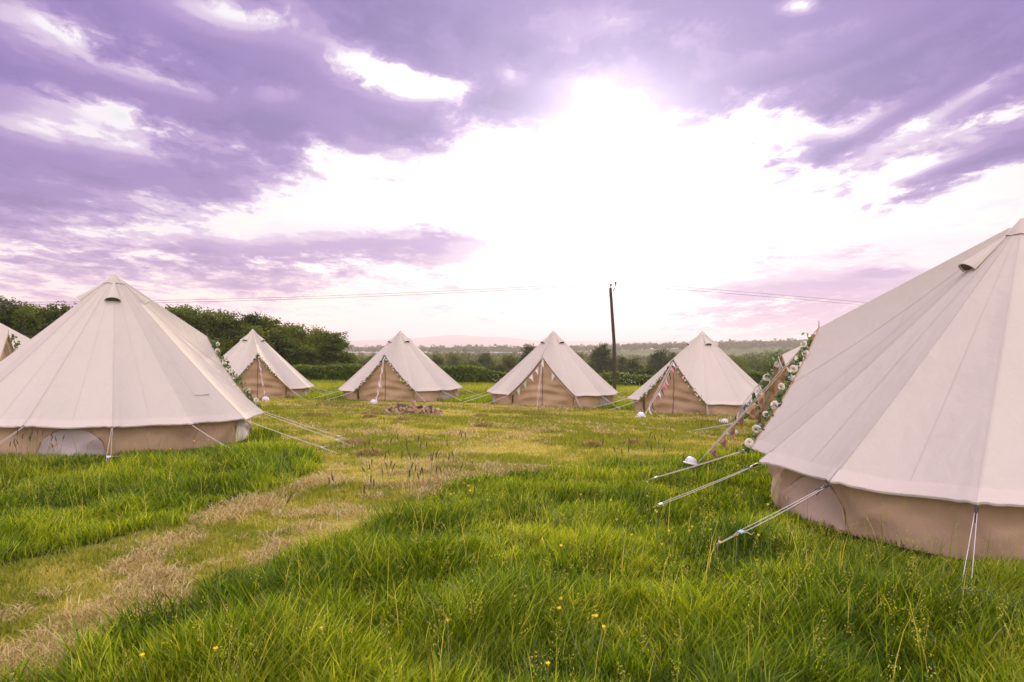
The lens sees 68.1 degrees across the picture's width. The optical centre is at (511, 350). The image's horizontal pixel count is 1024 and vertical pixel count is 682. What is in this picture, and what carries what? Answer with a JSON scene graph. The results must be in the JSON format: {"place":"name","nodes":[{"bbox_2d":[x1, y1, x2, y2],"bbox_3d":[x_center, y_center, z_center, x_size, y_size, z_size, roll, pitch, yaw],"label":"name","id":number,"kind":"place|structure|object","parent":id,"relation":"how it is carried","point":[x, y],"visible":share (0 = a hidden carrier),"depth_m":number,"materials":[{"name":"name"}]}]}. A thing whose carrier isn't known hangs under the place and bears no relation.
{"place":"outdoors","nodes":[
{"label":"outdoors","id":0,"kind":"place"},
{"bbox_2d":[0,346,1021,681],"bbox_3d":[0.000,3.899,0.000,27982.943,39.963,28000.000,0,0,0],"label":"ground","id":1,"kind":"structure","parent":0,"point":[480,446],"depth_m":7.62,"materials":[{"name":"plant"}]},
{"bbox_2d":[0,331,13,361],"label":"bell tent","id":2,"kind":"object","parent":1,"relation":"on","point":[6,348],"visible":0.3,"depth_m":16.04,"materials":[{"name":"beige fabric"}]},
{"bbox_2d":[0,344,9,361],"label":"door","id":3,"kind":"structure","parent":2,"relation":"in","point":[6,352],"depth_m":16.06,"materials":[{"name":"beige fabric"}]},
{"bbox_2d":[10,334,20,350],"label":"flower garland","id":4,"kind":"object","parent":2,"relation":"attached to","point":[17,343],"visible":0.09,"depth_m":16.22,"materials":[{"name":"green plant"}]},
{"bbox_2d":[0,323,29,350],"bbox_3d":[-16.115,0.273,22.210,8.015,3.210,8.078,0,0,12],"label":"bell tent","id":5,"kind":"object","parent":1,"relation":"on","point":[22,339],"visible":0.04,"depth_m":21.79,"materials":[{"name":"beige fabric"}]},
{"bbox_2d":[0,295,38,334],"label":"broadleaf tree","id":6,"kind":"object","parent":1,"relation":"on","point":[4,313],"visible":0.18,"depth_m":61.16,"materials":[{"name":"green plant"}]},
{"bbox_2d":[5,301,43,310],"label":"broadleaf tree","id":7,"kind":"object","parent":1,"relation":"on","point":[25,305],"visible":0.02,"depth_m":75.94,"materials":[{"name":"green plant"}]},
{"bbox_2d":[6,303,45,337],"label":"broadleaf tree","id":8,"kind":"object","parent":1,"relation":"on","point":[21,318],"visible":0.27,"depth_m":59.98,"materials":[{"name":"green plant"}]},
{"bbox_2d":[19,305,52,335],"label":"broadleaf tree","id":9,"kind":"object","parent":1,"relation":"on","point":[44,323],"visible":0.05,"depth_m":63.68,"materials":[{"name":"green plant"}]},
{"bbox_2d":[37,301,72,326],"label":"broadleaf tree","id":10,"kind":"object","parent":1,"relation":"on","point":[51,316],"visible":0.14,"depth_m":65.22,"materials":[{"name":"green plant"}]},
{"bbox_2d":[139,653,147,681],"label":"buttercup","id":11,"kind":"object","parent":1,"relation":"on","point":[142,655],"visible":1,"depth_m":3.19,"materials":[{"name":"yellow plant"}]},
{"bbox_2d":[0,273,356,460],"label":"bell tent","id":12,"kind":"object","parent":1,"relation":"on","point":[116,357],"visible":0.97,"depth_m":12.57,"materials":[{"name":"beige fabric"}]},
{"bbox_2d":[35,428,107,455],"bbox_3d":[-6.746,1.404,11.596,1.011,0.447,0.116,0,0,-13],"label":"window","id":13,"kind":"structure","parent":12,"relation":"in","point":[84,436],"depth_m":11.64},
{"bbox_2d":[208,337,261,406],"bbox_3d":[-5.815,0.467,15.896,1.362,1.522,0.282,0,0,19],"label":"flower garland","id":14,"kind":"object","parent":12,"relation":"attached to","point":[247,391],"visible":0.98,"depth_m":15.92,"materials":[{"name":"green plant"}]},
{"bbox_2d":[235,419,251,442],"bbox_3d":[-4.975,1.457,14.028,0.111,0.433,1.014,0,0,-4],"label":"window","id":15,"kind":"structure","parent":12,"relation":"in","point":[242,428],"depth_m":14.00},
{"bbox_2d":[165,304,212,339],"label":"broadleaf tree","id":16,"kind":"object","parent":1,"relation":"on","point":[183,316],"visible":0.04,"depth_m":69.65,"materials":[{"name":"green plant"}]},
{"bbox_2d":[175,304,205,323],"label":"broadleaf tree","id":17,"kind":"object","parent":1,"relation":"on","point":[182,306],"visible":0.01,"depth_m":84.86,"materials":[{"name":"green plant"}]},
{"bbox_2d":[187,305,225,355],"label":"broadleaf tree","id":18,"kind":"object","parent":1,"relation":"on","point":[204,324],"visible":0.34,"depth_m":71.17,"materials":[{"name":"green plant"}]},
{"bbox_2d":[213,646,222,680],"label":"buttercup","id":19,"kind":"object","parent":1,"relation":"on","point":[215,648],"visible":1,"depth_m":3.25,"materials":[{"name":"yellow plant"}]},
{"bbox_2d":[195,308,242,318],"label":"broadleaf tree","id":20,"kind":"object","parent":1,"relation":"on","point":[224,314],"visible":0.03,"depth_m":85.34,"materials":[{"name":"green plant"}]},
{"bbox_2d":[211,335,239,356],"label":"bushy tree","id":21,"kind":"object","parent":1,"relation":"on","point":[225,348],"visible":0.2,"depth_m":69.31,"materials":[{"name":"green plant"}]},
{"bbox_2d":[205,314,256,354],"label":"broadleaf tree","id":22,"kind":"object","parent":1,"relation":"on","point":[228,327],"visible":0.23,"depth_m":71.30,"materials":[{"name":"green plant"}]},
{"bbox_2d":[238,311,267,340],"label":"broadleaf tree","id":23,"kind":"object","parent":1,"relation":"on","point":[249,318],"visible":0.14,"depth_m":75.71,"materials":[{"name":"green plant"}]},
{"bbox_2d":[226,323,280,352],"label":"bushy tree","id":24,"kind":"object","parent":1,"relation":"on","point":[240,335],"visible":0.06,"depth_m":71.17,"materials":[{"name":"green plant"}]},
{"bbox_2d":[220,329,332,398],"bbox_3d":[-11.615,0.590,33.935,7.845,3.106,7.805,1,0,-24],"label":"bell tent","id":25,"kind":"object","parent":1,"relation":"on","point":[241,354],"visible":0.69,"depth_m":32.32,"materials":[{"name":"beige fabric"}]},
{"bbox_2d":[237,354,258,378],"bbox_3d":[-11.075,0.841,31.223,1.278,1.478,0.195,0,0,-28],"label":"flower garland","id":26,"kind":"object","parent":25,"relation":"attached to","point":[254,359],"visible":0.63,"depth_m":31.34,"materials":[{"name":"green plant"}]},
{"bbox_2d":[237,356,285,398],"bbox_3d":[-10.620,1.155,31.620,2.387,1.980,0.174,1,0,-24],"label":"door","id":27,"kind":"structure","parent":25,"relation":"in","point":[274,388],"depth_m":31.67,"materials":[{"name":"beige fabric"}]},
{"bbox_2d":[257,355,277,377],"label":"flower garland","id":28,"kind":"object","parent":25,"relation":"attached to","point":[263,361],"visible":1,"depth_m":31.59,"materials":[{"name":"green plant"}]},
{"bbox_2d":[263,494,291,557],"bbox_3d":[-1.894,1.426,6.122,0.045,0.573,0.052,13,-7,39],"label":"seed spike","id":29,"kind":"object","parent":1,"relation":"on","point":[278,520],"visible":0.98,"depth_m":6.13,"materials":[{"name":"plant"}]},
{"bbox_2d":[259,315,301,357],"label":"broadleaf tree","id":30,"kind":"object","parent":1,"relation":"on","point":[273,327],"visible":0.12,"depth_m":77.27,"materials":[{"name":"green plant"}]},
{"bbox_2d":[268,332,302,365],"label":"bushy tree","id":31,"kind":"object","parent":1,"relation":"on","point":[285,350],"visible":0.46,"depth_m":72.46,"materials":[{"name":"green plant"}]},
{"bbox_2d":[283,321,303,333],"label":"broadleaf tree","id":32,"kind":"object","parent":1,"relation":"on","point":[290,325],"depth_m":95.64,"materials":[{"name":"green plant"}]},
{"bbox_2d":[281,322,316,379],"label":"broadleaf tree","id":33,"kind":"object","parent":1,"relation":"on","point":[298,335],"visible":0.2,"depth_m":81.42,"materials":[{"name":"green plant"}]},
{"bbox_2d":[289,344,321,379],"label":"bushy tree","id":34,"kind":"object","parent":1,"relation":"on","point":[306,355],"visible":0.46,"depth_m":74.02,"materials":[{"name":"green plant"}]},
{"bbox_2d":[302,412,314,415],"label":"cuttings clump","id":35,"kind":"object","parent":1,"relation":"on","point":[312,414],"visible":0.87,"depth_m":20.43,"materials":[{"name":"plant"}]},
{"bbox_2d":[302,325,333,348],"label":"broadleaf tree","id":36,"kind":"object","parent":1,"relation":"on","point":[316,334],"visible":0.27,"depth_m":87.27,"materials":[{"name":"green plant"}]},
{"bbox_2d":[319,626,322,677],"bbox_3d":[-0.945,1.533,3.774,0.032,0.315,0.021,0,0,20],"label":"buttercup","id":37,"kind":"object","parent":1,"relation":"on","point":[321,627],"visible":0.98,"depth_m":3.77,"materials":[{"name":"yellow plant"}]},
{"bbox_2d":[314,411,330,414],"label":"cuttings clump","id":38,"kind":"object","parent":1,"relation":"on","point":[322,413],"visible":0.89,"depth_m":20.52,"materials":[{"name":"plant"}]},
{"bbox_2d":[309,331,364,380],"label":"bushy tree","id":39,"kind":"object","parent":1,"relation":"on","point":[330,347],"visible":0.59,"depth_m":75.11,"materials":[{"name":"green plant"}]},
{"bbox_2d":[329,330,350,363],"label":"broadleaf tree","id":40,"kind":"object","parent":1,"relation":"on","point":[342,333],"visible":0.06,"depth_m":89.79,"materials":[{"name":"green plant"}]},
{"bbox_2d":[337,437,368,444],"bbox_3d":[-2.818,1.592,13.614,0.674,0.164,0.558,0,0,0],"label":"cuttings clump","id":41,"kind":"object","parent":1,"relation":"on","point":[360,441],"visible":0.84,"depth_m":13.54,"materials":[{"name":"beige plant"}]},
{"bbox_2d":[358,485,364,531],"bbox_3d":[-1.323,1.430,6.619,0.088,0.523,0.022,0,0,3],"label":"seed spike","id":42,"kind":"object","parent":1,"relation":"on","point":[362,505],"visible":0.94,"depth_m":6.62,"materials":[{"name":"plant"}]},
{"bbox_2d":[361,355,372,364],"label":"broadleaf tree","id":43,"kind":"object","parent":1,"relation":"on","point":[366,360],"visible":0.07,"depth_m":129.74,"materials":[{"name":"green plant"}]},
{"bbox_2d":[352,447,384,455],"bbox_3d":[-2.329,1.612,12.243,0.588,0.151,0.589,0,0,0],"label":"cuttings clump","id":44,"kind":"object","parent":1,"relation":"on","point":[367,451],"visible":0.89,"depth_m":12.21,"materials":[{"name":"beige plant"}]},
{"bbox_2d":[360,410,380,414],"bbox_3d":[-3.964,1.707,21.215,0.701,0.166,0.585,0,0,0],"label":"cuttings clump","id":45,"kind":"object","parent":1,"relation":"on","point":[371,411],"visible":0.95,"depth_m":21.16,"materials":[{"name":"plant"}]},
{"bbox_2d":[363,414,378,417],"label":"cuttings clump","id":46,"kind":"object","parent":1,"relation":"on","point":[369,415],"visible":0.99,"depth_m":20.14,"materials":[{"name":"plant"}]},
{"bbox_2d":[0,400,754,681],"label":"dry clippings","id":47,"kind":"object","parent":1,"relation":"on","point":[168,571],"visible":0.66,"depth_m":7.20,"materials":[{"name":"beige plant"}]},
{"bbox_2d":[315,330,479,402],"bbox_3d":[-4.867,0.720,33.282,7.914,3.223,8.118,-1,0,8],"label":"bell tent","id":48,"kind":"object","parent":1,"relation":"on","point":[426,377],"visible":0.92,"depth_m":31.49,"materials":[{"name":"beige fabric"}]},
{"bbox_2d":[354,356,385,390],"bbox_3d":[-5.789,0.922,30.834,1.334,1.546,0.234,0,0,2],"label":"flower garland","id":49,"kind":"object","parent":48,"relation":"attached to","point":[363,381],"visible":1,"depth_m":30.83,"materials":[{"name":"green plant"}]},
{"bbox_2d":[358,357,413,401],"bbox_3d":[-5.169,1.214,30.939,2.387,1.980,0.174,-1,0,8],"label":"door","id":50,"kind":"structure","parent":48,"relation":"in","point":[392,388],"depth_m":30.92,"materials":[{"name":"beige fabric"}]},
{"bbox_2d":[383,355,412,390],"bbox_3d":[-4.624,0.902,30.670,1.341,1.488,0.239,0,0,10],"label":"flower garland","id":51,"kind":"object","parent":48,"relation":"attached to","point":[398,374],"visible":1,"depth_m":30.67,"materials":[{"name":"green plant"}]},
{"bbox_2d":[439,390,451,399],"bbox_3d":[-2.786,1.882,31.872,0.127,0.433,1.012,0,0,30],"label":"window","id":52,"kind":"structure","parent":48,"relation":"in","point":[444,395],"depth_m":31.88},
{"bbox_2d":[394,416,411,420],"bbox_3d":[-2.777,1.714,19.304,0.630,0.141,0.531,0,0,0],"label":"cuttings clump","id":53,"kind":"object","parent":1,"relation":"on","point":[402,417],"visible":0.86,"depth_m":19.25,"materials":[{"name":"plant"}]},
{"bbox_2d":[431,354,445,366],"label":"broadleaf tree","id":54,"kind":"object","parent":1,"relation":"on","point":[438,360],"visible":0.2,"depth_m":174.31,"materials":[{"name":"green plant"}]},
{"bbox_2d":[446,618,449,678],"bbox_3d":[-0.314,1.510,3.712,0.048,0.372,0.022,7,-15,-17],"label":"buttercup","id":55,"kind":"object","parent":1,"relation":"on","point":[447,619],"visible":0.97,"depth_m":3.73,"materials":[{"name":"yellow plant"}]},
{"bbox_2d":[445,351,463,366],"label":"broadleaf tree","id":56,"kind":"object","parent":1,"relation":"on","point":[452,361],"visible":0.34,"depth_m":198.88,"materials":[{"name":"green plant"}]},
{"bbox_2d":[458,360,480,381],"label":"broadleaf tree","id":57,"kind":"object","parent":1,"relation":"on","point":[474,363],"visible":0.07,"depth_m":119.68,"materials":[{"name":"green plant"}]},
{"bbox_2d":[472,412,490,416],"bbox_3d":[-0.864,1.778,21.209,0.547,0.136,0.556,0,0,32],"label":"cuttings clump","id":58,"kind":"object","parent":1,"relation":"on","point":[480,414],"visible":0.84,"depth_m":21.15,"materials":[{"name":"plant"}]},
{"bbox_2d":[473,421,491,426],"bbox_3d":[-0.672,1.678,17.345,0.575,0.135,0.439,0,0,0],"label":"cuttings clump","id":59,"kind":"object","parent":1,"relation":"on","point":[481,424],"visible":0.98,"depth_m":17.31,"materials":[{"name":"beige plant"}]},
{"bbox_2d":[472,351,495,369],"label":"broadleaf tree","id":60,"kind":"object","parent":1,"relation":"on","point":[485,360],"visible":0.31,"depth_m":179.17,"materials":[{"name":"green plant"}]},
{"bbox_2d":[481,364,510,381],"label":"broadleaf tree","id":61,"kind":"object","parent":1,"relation":"on","point":[499,368],"visible":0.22,"depth_m":109.50,"materials":[{"name":"green plant"}]},
{"bbox_2d":[499,355,518,371],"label":"broadleaf tree","id":62,"kind":"object","parent":1,"relation":"on","point":[507,362],"visible":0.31,"depth_m":164.33,"materials":[{"name":"green plant"}]},
{"bbox_2d":[0,432,1023,681],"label":"meadow herbs","id":63,"kind":"object","parent":1,"relation":"on","point":[534,666],"visible":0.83,"depth_m":4.63,"materials":[{"name":"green plant"}]},
{"bbox_2d":[516,343,534,362],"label":"broadleaf tree","id":64,"kind":"object","parent":1,"relation":"on","point":[527,352],"visible":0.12,"depth_m":184.68,"materials":[{"name":"green plant"}]},
{"bbox_2d":[292,363,772,387],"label":"hedge","id":65,"kind":"object","parent":1,"relation":"on","point":[466,371],"visible":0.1,"depth_m":44.73,"materials":[{"name":"green plant"}]},
{"bbox_2d":[458,330,631,409],"bbox_3d":[1.579,0.793,30.980,8.149,3.250,8.226,0,0,-37],"label":"bell tent","id":66,"kind":"object","parent":1,"relation":"on","point":[583,383],"visible":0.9,"depth_m":29.28,"materials":[{"name":"beige fabric"}]},
{"bbox_2d":[514,358,544,393],"bbox_3d":[0.607,0.994,28.799,1.312,1.444,0.087,0,0,10],"label":"bunting","id":67,"kind":"object","parent":66,"relation":"hanging from","point":[524,383],"visible":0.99,"depth_m":28.77,"materials":[{"name":"white fabric"}]},
{"bbox_2d":[513,359,572,406],"bbox_3d":[1.168,1.266,28.826,2.387,1.980,0.174,1,0,13],"label":"door","id":68,"kind":"structure","parent":66,"relation":"in","point":[552,392],"depth_m":28.80,"materials":[{"name":"beige fabric"}]},
{"bbox_2d":[598,396,609,406],"bbox_3d":[3.610,1.984,29.535,0.121,0.433,1.011,0,0,35],"label":"window","id":69,"kind":"structure","parent":66,"relation":"in","point":[604,401],"depth_m":29.59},
{"bbox_2d":[338,347,796,372],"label":"valley woodland","id":70,"kind":"object","parent":1,"relation":"on","point":[467,357],"visible":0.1,"depth_m":554.14,"materials":[{"name":"green plant"}]},
{"bbox_2d":[559,596,586,671],"bbox_3d":[0.328,1.488,3.918,0.023,0.432,0.058,-22,-7,8],"label":"buttercup","id":71,"kind":"object","parent":1,"relation":"on","point":[560,598],"visible":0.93,"depth_m":3.92,"materials":[{"name":"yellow plant"}]},
{"bbox_2d":[341,338,807,352],"bbox_3d":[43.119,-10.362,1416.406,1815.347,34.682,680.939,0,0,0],"label":"woodland","id":72,"kind":"object","parent":1,"relation":"on","point":[745,345],"visible":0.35,"depth_m":1312.64,"materials":[{"name":"green plant"}]},
{"bbox_2d":[574,351,586,362],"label":"broadleaf tree","id":73,"kind":"object","parent":1,"relation":"on","point":[580,355],"visible":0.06,"depth_m":219.38,"materials":[{"name":"green plant"}]},
{"bbox_2d":[580,440,600,446],"bbox_3d":[1.419,1.649,13.598,0.526,0.128,0.456,0,0,0],"label":"cuttings clump","id":74,"kind":"object","parent":1,"relation":"on","point":[593,443],"visible":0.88,"depth_m":13.56,"materials":[{"name":"beige plant"}]},
{"bbox_2d":[586,614,597,661],"bbox_3d":[0.402,1.511,3.900,0.023,0.372,0.048,23,30,34],"label":"buttercup","id":75,"kind":"object","parent":1,"relation":"on","point":[596,615],"visible":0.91,"depth_m":3.86,"materials":[{"name":"yellow plant"}]},
{"bbox_2d":[590,625,605,680],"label":"buttercup","id":76,"kind":"object","parent":1,"relation":"on","point":[603,626],"visible":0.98,"depth_m":3.67,"materials":[{"name":"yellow plant"}]},
{"bbox_2d":[586,343,616,382],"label":"broadleaf tree","id":77,"kind":"object","parent":1,"relation":"on","point":[599,354],"visible":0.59,"depth_m":188.63,"materials":[{"name":"green plant"}]},
{"bbox_2d":[609,282,615,395],"bbox_3d":[5.017,-0.434,37.493,0.526,5.939,0.252,0,0,22],"label":"utility pole","id":78,"kind":"object","parent":1,"relation":"on","point":[613,339],"visible":0.95,"depth_m":37.43,"materials":[{"name":"brown wood"}]},
{"bbox_2d":[0,282,866,302],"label":"overhead cable","id":79,"kind":"object","parent":78,"relation":"attached to","point":[494,288],"visible":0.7,"depth_m":37.40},
{"bbox_2d":[13,284,857,304],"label":"overhead cable","id":80,"kind":"object","parent":78,"relation":"attached to","point":[435,293],"visible":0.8,"depth_m":37.49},
{"bbox_2d":[607,356,630,372],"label":"broadleaf tree","id":81,"kind":"object","parent":1,"relation":"on","point":[622,361],"visible":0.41,"depth_m":228.76,"materials":[{"name":"green plant"}]},
{"bbox_2d":[622,438,643,443],"bbox_3d":[2.231,1.671,14.061,0.483,0.124,0.459,0,0,-26],"label":"cuttings clump","id":82,"kind":"object","parent":1,"relation":"on","point":[631,440],"visible":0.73,"depth_m":14.03,"materials":[{"name":"beige plant"}]},
{"bbox_2d":[622,357,644,381],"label":"broadleaf tree","id":83,"kind":"object","parent":1,"relation":"on","point":[633,364],"visible":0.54,"depth_m":149.61,"materials":[{"name":"green plant"}]},
{"bbox_2d":[636,412,645,416],"bbox_3d":[3.818,1.901,22.424,0.336,0.155,0.336,-7,11,-28],"label":"dome cap","id":84,"kind":"object","parent":1,"relation":"on","point":[641,414],"visible":0.72,"depth_m":22.35,"materials":[{"name":"white plastic"}]},
{"bbox_2d":[630,365,657,382],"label":"broadleaf tree","id":85,"kind":"object","parent":1,"relation":"on","point":[650,371],"visible":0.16,"depth_m":114.52,"materials":[{"name":"green plant"}]},
{"bbox_2d":[644,346,670,374],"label":"broadleaf tree","id":86,"kind":"object","parent":1,"relation":"on","point":[659,361],"visible":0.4,"depth_m":168.91,"materials":[{"name":"green plant"}]},
{"bbox_2d":[666,351,676,363],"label":"broadleaf tree","id":87,"kind":"object","parent":1,"relation":"on","point":[671,356],"visible":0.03,"depth_m":199.49,"materials":[{"name":"green plant"}]},
{"bbox_2d":[592,331,761,414],"bbox_3d":[6.974,0.851,27.732,8.099,3.165,8.060,0,0,-13],"label":"bell tent","id":88,"kind":"object","parent":1,"relation":"on","point":[718,379],"visible":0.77,"depth_m":26.26,"materials":[{"name":"beige fabric"}]},
{"bbox_2d":[640,360,673,399],"bbox_3d":[5.037,1.038,26.366,1.287,1.466,0.221,0,0,32],"label":"flower garland","id":89,"kind":"object","parent":88,"relation":"attached to","point":[650,389],"visible":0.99,"depth_m":26.37,"materials":[{"name":"green plant"}]},
{"bbox_2d":[645,362,675,414],"bbox_3d":[4.855,1.175,24.444,0.153,1.610,3.490,0,0,26],"label":"bunting","id":90,"kind":"object","parent":88,"relation":"hanging from","point":[673,364],"visible":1,"depth_m":24.45,"materials":[{"name":"white fabric"}]},
{"bbox_2d":[644,363,705,413],"bbox_3d":[5.590,1.346,26.153,2.387,1.980,0.174,1,0,38],"label":"door","id":91,"kind":"structure","parent":88,"relation":"in","point":[678,396],"depth_m":26.11,"materials":[{"name":"beige fabric"}]},
{"bbox_2d":[670,361,704,404],"bbox_3d":[5.951,1.065,25.650,1.288,1.507,0.271,0,0,37],"label":"flower garland","id":92,"kind":"object","parent":88,"relation":"attached to","point":[683,377],"visible":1,"depth_m":25.61,"materials":[{"name":"green plant"}]},
{"bbox_2d":[683,457,697,464],"bbox_3d":[2.516,1.538,10.638,0.208,0.096,0.208,9,1,-31],"label":"dome cap","id":93,"kind":"object","parent":1,"relation":"on","point":[688,460],"visible":0.95,"depth_m":10.58,"materials":[{"name":"white plastic"}]},
{"bbox_2d":[687,346,808,430],"bbox_3d":[8.047,0.577,16.524,7.687,3.137,8.870,0,0,-10],"label":"bell tent","id":94,"kind":"object","parent":1,"relation":"on","point":[785,358],"visible":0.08,"depth_m":16.24,"materials":[{"name":"beige fabric"}]},
{"bbox_2d":[729,362,782,424],"bbox_3d":[5.707,1.097,17.908,0.135,2.023,4.227,0,0,2],"label":"bunting","id":95,"kind":"object","parent":94,"relation":"hanging from","point":[741,410],"visible":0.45,"depth_m":18.03,"materials":[{"name":"white fabric"}]},
{"bbox_2d":[744,350,781,418],"bbox_3d":[5.413,0.766,16.432,0.320,1.558,1.337,0,0,-11],"label":"flower garland","id":96,"kind":"object","parent":94,"relation":"attached to","point":[766,377],"visible":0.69,"depth_m":16.19,"materials":[{"name":"green plant"}]},
{"bbox_2d":[760,361,790,424],"bbox_3d":[5.703,1.110,15.813,0.174,1.980,2.387,0,0,-10],"label":"door","id":97,"kind":"structure","parent":94,"relation":"in","point":[770,398],"depth_m":16.25,"materials":[{"name":"beige fabric"}]},
{"bbox_2d":[730,353,782,381],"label":"hillside woodland","id":98,"kind":"object","parent":1,"relation":"on","point":[760,365],"visible":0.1,"depth_m":195.42,"materials":[{"name":"green plant"}]},
{"bbox_2d":[634,218,1023,592],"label":"bell tent","id":99,"kind":"object","parent":1,"relation":"on","point":[912,391],"visible":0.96,"depth_m":7.00,"materials":[{"name":"beige fabric"}]},
{"bbox_2d":[707,332,814,460],"bbox_3d":[3.323,0.642,10.160,1.436,1.781,0.141,0,0,35],"label":"bunting","id":100,"kind":"object","parent":99,"relation":"hanging from","point":[722,441],"visible":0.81,"depth_m":10.17,"materials":[{"name":"pink fabric"}]},
{"bbox_2d":[741,332,814,453],"bbox_3d":[3.301,0.497,9.379,1.349,1.467,0.215,0,0,-32],"label":"flower garland","id":101,"kind":"object","parent":99,"relation":"attached to","point":[775,404],"visible":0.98,"depth_m":9.37,"materials":[{"name":"green plant"}]},
{"bbox_2d":[779,475,845,530],"bbox_3d":[2.905,1.417,7.348,0.124,0.430,1.012,0,0,-13],"label":"window","id":102,"kind":"structure","parent":99,"relation":"in","point":[826,501],"depth_m":7.32,"materials":[{"name":"beige fabric"}]},
{"bbox_2d":[0,379,1023,681],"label":"long grass","id":103,"kind":"structure","parent":0,"point":[722,615],"depth_m":4.89,"materials":[{"name":"green plant"}]},
{"bbox_2d":[0,0,1023,341],"label":"sky","id":104,"kind":"structure","parent":0,"point":[184,151],"materials":[{"name":"purple"}]},
{"bbox_2d":[346,335,724,352],"bbox_3d":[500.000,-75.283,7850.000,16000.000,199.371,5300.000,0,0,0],"label":"hills","id":105,"kind":"structure","parent":0,"point":[449,341],"depth_m":7983.33,"materials":[{"name":"grass"},{"name":"leaf"}]},
{"bbox_3d":[-3.189,1.678,21.682,0.267,0.181,0.094,-2,29,-46],"label":"split log","id":106,"kind":"object","parent":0,"visible":0},
{"bbox_2d":[396,403,405,407],"bbox_3d":[-3.174,1.581,21.677,0.278,0.110,0.190,6,35,-11],"label":"split log","id":107,"kind":"object","parent":106,"relation":"on","point":[400,405],"visible":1,"depth_m":21.62,"materials":[{"name":"brown wood"}]}
]}

